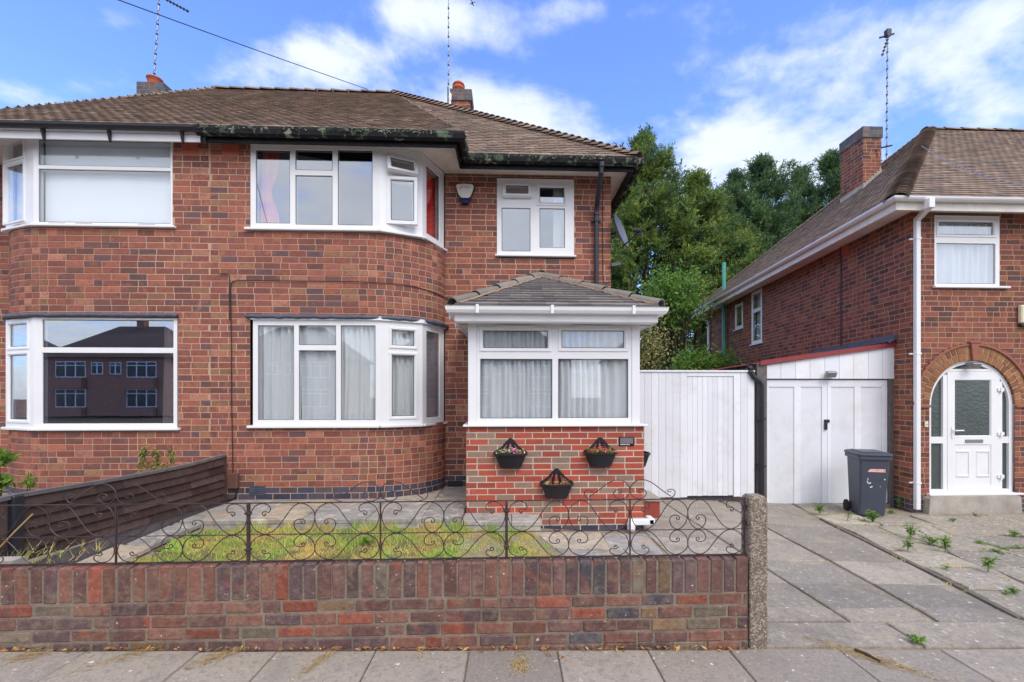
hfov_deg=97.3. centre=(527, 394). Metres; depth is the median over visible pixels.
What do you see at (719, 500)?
gate path
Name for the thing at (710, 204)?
conifer tree
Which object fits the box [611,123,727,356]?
conifer tree
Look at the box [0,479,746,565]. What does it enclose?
metal fence
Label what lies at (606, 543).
garden path
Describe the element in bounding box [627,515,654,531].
waste pipe
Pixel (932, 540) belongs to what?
weed
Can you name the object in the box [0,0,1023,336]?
sky
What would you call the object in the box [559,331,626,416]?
net curtain
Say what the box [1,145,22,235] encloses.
window
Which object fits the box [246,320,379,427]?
window
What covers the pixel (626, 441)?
name plaque
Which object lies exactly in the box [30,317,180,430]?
window
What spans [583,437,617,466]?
wall planter
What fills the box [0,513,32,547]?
dead plant
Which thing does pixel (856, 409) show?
garage door
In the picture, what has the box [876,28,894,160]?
tv aerial
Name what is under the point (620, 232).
satellite dish
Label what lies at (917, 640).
weed
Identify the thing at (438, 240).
window
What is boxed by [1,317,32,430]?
window
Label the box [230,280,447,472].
cable
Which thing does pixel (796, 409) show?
garage door
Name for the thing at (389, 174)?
window
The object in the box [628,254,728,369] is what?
broadleaf tree
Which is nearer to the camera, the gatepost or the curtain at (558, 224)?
the gatepost
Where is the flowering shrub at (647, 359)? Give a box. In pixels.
[640,316,679,369]
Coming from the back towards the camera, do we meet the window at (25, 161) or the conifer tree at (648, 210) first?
the conifer tree at (648, 210)
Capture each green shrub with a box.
[0,447,20,517]
[16,472,35,490]
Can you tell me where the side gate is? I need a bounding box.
[640,370,754,497]
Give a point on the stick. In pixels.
(856, 650)
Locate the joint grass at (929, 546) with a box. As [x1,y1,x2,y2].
[807,511,1022,592]
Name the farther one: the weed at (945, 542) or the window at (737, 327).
the window at (737, 327)
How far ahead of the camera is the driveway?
4.27 m
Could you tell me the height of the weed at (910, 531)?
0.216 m
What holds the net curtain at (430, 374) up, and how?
hanging from the brick house at (489, 257)
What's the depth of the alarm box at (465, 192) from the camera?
6.79 m
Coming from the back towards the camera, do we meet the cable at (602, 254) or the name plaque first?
the cable at (602, 254)
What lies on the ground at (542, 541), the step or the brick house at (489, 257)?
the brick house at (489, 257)
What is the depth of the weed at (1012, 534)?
5.70 m
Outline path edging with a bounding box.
[198,511,540,536]
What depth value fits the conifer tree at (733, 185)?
24.14 m
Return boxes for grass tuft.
[0,647,65,664]
[2,540,107,562]
[66,646,160,675]
[168,646,260,673]
[288,647,341,681]
[507,652,533,675]
[781,628,949,680]
[835,642,961,680]
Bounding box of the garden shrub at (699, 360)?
[657,329,746,369]
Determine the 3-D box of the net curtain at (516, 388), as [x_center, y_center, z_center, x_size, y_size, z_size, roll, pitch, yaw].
[-0.151,-0.256,5.539,0.954,1.157,0.097,0,0,-2]
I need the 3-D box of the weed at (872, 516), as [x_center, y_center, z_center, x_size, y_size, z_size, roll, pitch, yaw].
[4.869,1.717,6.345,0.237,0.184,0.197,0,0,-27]
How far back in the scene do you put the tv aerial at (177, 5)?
9.77 m
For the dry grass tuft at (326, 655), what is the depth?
2.67 m
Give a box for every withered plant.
[131,460,170,472]
[137,445,148,471]
[148,446,161,465]
[164,448,177,466]
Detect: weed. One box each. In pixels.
[361,535,375,543]
[811,502,824,512]
[863,509,881,520]
[895,497,903,507]
[899,536,915,549]
[901,521,919,537]
[905,633,927,644]
[916,530,942,544]
[937,535,952,551]
[974,539,989,543]
[979,556,1000,571]
[982,548,1004,553]
[1005,586,1020,593]
[1008,529,1021,536]
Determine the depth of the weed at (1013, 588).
3.83 m
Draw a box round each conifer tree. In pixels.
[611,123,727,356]
[617,209,649,292]
[637,165,752,352]
[685,190,773,351]
[708,167,776,289]
[721,151,815,285]
[774,161,834,243]
[776,148,840,228]
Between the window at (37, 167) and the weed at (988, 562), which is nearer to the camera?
the weed at (988, 562)
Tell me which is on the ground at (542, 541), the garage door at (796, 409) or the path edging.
the path edging
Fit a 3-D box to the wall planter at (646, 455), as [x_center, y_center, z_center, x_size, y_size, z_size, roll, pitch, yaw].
[1.489,0.740,5.814,0.160,0.350,0.372,0,0,-2]
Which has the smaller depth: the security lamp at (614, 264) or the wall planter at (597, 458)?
the wall planter at (597, 458)
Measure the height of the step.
0.260 m
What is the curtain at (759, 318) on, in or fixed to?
hanging from the brick house at (854, 261)
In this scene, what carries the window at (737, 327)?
in the brick house at (854, 261)
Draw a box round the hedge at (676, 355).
[642,343,703,369]
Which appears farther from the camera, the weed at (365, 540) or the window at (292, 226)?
the window at (292, 226)
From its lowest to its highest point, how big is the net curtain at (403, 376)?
1.309 m
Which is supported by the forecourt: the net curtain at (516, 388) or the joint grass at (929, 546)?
the joint grass at (929, 546)
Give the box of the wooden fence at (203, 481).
[0,454,226,565]
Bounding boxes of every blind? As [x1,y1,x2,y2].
[16,167,22,219]
[45,142,169,222]
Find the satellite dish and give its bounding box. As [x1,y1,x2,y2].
[611,214,641,247]
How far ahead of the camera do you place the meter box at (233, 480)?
5.90 m
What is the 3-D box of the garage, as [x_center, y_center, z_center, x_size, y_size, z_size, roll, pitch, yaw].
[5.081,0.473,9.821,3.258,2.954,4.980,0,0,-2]
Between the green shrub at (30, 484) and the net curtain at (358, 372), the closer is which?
the green shrub at (30, 484)
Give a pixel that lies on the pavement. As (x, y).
(991, 665)
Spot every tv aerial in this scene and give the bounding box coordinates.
[153,0,188,74]
[447,0,474,104]
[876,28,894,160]
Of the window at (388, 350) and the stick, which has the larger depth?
the window at (388, 350)
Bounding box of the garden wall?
[0,555,747,652]
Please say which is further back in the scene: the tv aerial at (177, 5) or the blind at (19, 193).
the tv aerial at (177, 5)
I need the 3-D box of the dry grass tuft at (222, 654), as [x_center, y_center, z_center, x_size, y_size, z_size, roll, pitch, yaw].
[-1.835,1.569,2.740,0.560,0.012,0.212,0,0,-37]
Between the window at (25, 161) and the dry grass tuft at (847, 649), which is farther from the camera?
the window at (25, 161)
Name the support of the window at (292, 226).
in the brick house at (489, 257)
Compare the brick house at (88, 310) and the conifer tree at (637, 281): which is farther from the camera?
the conifer tree at (637, 281)
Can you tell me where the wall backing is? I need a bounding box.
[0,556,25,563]
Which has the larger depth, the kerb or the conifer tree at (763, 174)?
the conifer tree at (763, 174)
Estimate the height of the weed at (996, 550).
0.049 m
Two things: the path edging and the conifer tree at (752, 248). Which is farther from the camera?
the conifer tree at (752, 248)
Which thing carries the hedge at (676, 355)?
on the ground at (542, 541)
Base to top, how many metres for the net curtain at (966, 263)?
1.046 m
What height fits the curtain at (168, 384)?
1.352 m
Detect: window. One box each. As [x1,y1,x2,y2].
[1,139,40,232]
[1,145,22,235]
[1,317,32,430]
[11,325,26,418]
[30,139,175,228]
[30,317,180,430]
[244,144,379,232]
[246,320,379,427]
[380,147,422,238]
[380,321,422,427]
[422,155,447,251]
[422,324,446,425]
[495,178,575,257]
[733,302,743,331]
[749,288,762,345]
[933,215,1010,288]
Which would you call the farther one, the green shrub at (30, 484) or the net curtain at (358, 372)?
the net curtain at (358, 372)
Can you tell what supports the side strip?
on the ground at (542, 541)
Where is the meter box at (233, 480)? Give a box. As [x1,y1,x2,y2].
[227,473,239,500]
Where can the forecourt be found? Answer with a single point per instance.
(965, 531)
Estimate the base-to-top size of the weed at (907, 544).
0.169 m
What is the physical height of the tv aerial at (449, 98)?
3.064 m
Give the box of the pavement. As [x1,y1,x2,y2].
[0,649,1023,681]
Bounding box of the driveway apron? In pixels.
[767,622,1023,648]
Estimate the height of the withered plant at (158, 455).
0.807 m
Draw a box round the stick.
[854,648,880,662]
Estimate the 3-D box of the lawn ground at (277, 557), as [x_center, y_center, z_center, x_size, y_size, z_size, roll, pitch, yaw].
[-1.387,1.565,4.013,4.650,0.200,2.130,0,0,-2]
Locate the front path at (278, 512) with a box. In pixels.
[180,487,540,525]
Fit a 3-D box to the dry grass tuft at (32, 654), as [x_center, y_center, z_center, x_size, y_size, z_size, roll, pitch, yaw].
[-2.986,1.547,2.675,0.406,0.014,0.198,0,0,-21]
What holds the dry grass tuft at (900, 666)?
on the pavement
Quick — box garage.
[712,334,897,507]
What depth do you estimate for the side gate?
7.33 m
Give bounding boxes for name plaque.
[619,437,633,445]
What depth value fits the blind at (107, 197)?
6.00 m
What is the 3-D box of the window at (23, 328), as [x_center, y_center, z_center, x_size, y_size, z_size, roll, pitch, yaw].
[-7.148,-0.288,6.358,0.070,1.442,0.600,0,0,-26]
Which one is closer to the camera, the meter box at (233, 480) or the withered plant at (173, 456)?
the withered plant at (173, 456)
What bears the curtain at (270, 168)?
hanging from the brick house at (489, 257)
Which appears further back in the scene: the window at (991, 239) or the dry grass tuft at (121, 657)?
the window at (991, 239)
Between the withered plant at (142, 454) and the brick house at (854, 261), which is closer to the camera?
the withered plant at (142, 454)
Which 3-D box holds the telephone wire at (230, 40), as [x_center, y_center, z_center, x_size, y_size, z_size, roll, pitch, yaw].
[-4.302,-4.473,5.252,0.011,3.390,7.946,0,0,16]
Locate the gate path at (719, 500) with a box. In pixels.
[659,497,725,501]
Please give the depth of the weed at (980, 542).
5.38 m
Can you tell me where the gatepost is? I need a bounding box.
[741,493,766,648]
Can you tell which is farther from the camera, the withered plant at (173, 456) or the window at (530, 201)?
the window at (530, 201)
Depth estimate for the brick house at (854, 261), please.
7.26 m
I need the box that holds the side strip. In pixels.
[77,523,200,562]
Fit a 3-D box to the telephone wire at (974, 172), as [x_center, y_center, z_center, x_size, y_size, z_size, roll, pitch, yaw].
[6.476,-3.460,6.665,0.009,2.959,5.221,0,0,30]
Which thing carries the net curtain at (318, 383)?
hanging from the brick house at (489, 257)
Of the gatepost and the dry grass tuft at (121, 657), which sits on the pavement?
the dry grass tuft at (121, 657)
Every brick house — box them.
[0,74,331,494]
[192,80,668,530]
[688,126,1023,513]
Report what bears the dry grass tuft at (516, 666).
on the pavement
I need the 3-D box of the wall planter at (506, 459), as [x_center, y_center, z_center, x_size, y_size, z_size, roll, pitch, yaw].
[-0.209,0.698,5.367,0.413,0.350,0.160,0,0,-2]
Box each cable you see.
[219,207,609,319]
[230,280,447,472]
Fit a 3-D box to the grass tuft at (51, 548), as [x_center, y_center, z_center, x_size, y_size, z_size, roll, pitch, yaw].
[-3.476,1.125,3.225,0.639,0.131,0.522,0,0,-2]
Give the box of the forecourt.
[795,503,1023,619]
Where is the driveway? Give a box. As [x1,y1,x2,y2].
[644,498,1021,623]
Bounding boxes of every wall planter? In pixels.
[493,438,527,467]
[540,468,573,498]
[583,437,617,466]
[644,451,650,466]
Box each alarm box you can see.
[456,184,474,204]
[1018,305,1023,326]
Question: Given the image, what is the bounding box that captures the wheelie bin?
[843,449,892,515]
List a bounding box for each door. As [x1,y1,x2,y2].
[767,380,826,503]
[824,380,886,502]
[944,371,1003,490]
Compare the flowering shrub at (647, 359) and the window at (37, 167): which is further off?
the flowering shrub at (647, 359)
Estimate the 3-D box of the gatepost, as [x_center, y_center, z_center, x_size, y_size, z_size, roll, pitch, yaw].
[1.496,1.236,2.997,0.141,1.147,0.120,0,0,-2]
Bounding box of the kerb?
[819,518,1020,619]
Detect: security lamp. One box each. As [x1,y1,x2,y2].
[611,261,621,270]
[824,371,837,377]
[965,362,981,367]
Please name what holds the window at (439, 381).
in the brick house at (489, 257)
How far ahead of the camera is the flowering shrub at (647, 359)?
11.30 m
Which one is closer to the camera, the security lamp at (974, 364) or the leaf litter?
the leaf litter
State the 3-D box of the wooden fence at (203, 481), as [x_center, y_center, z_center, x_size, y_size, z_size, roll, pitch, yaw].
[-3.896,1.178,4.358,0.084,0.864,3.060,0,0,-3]
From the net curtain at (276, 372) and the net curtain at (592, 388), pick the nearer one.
the net curtain at (592, 388)
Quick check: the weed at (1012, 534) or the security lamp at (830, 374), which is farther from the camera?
the security lamp at (830, 374)
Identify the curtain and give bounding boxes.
[163,323,172,422]
[260,326,293,418]
[261,152,279,222]
[301,326,335,418]
[342,326,374,418]
[393,331,413,415]
[426,167,434,237]
[426,332,437,416]
[481,331,551,417]
[553,189,563,246]
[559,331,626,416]
[757,293,760,339]
[936,222,993,283]
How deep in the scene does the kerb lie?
4.23 m
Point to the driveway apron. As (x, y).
(973, 635)
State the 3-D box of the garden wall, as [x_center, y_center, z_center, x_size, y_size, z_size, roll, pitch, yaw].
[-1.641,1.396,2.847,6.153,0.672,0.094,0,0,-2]
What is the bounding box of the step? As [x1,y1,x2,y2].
[644,490,661,517]
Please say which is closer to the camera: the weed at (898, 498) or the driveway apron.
the driveway apron
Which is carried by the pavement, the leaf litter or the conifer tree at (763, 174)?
the leaf litter
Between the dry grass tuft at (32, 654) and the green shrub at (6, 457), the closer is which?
the dry grass tuft at (32, 654)
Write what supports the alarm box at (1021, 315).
attached to the brick house at (854, 261)
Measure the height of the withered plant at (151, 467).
0.647 m
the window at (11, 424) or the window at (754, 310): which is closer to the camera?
the window at (11, 424)
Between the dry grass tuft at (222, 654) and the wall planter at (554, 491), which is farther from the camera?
the wall planter at (554, 491)
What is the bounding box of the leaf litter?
[0,645,743,651]
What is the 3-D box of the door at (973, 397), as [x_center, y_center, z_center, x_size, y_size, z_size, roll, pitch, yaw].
[7.188,0.581,7.227,0.937,1.910,0.123,0,0,-2]
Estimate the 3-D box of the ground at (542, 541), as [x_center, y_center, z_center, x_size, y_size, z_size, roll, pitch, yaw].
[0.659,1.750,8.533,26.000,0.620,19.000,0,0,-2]
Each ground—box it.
[2,463,1023,681]
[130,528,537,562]
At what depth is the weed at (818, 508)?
6.77 m
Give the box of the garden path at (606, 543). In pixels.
[540,530,662,557]
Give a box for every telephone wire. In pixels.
[118,0,367,89]
[922,146,1023,185]
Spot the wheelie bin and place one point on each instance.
(868, 470)
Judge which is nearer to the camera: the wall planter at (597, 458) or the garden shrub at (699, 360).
the wall planter at (597, 458)

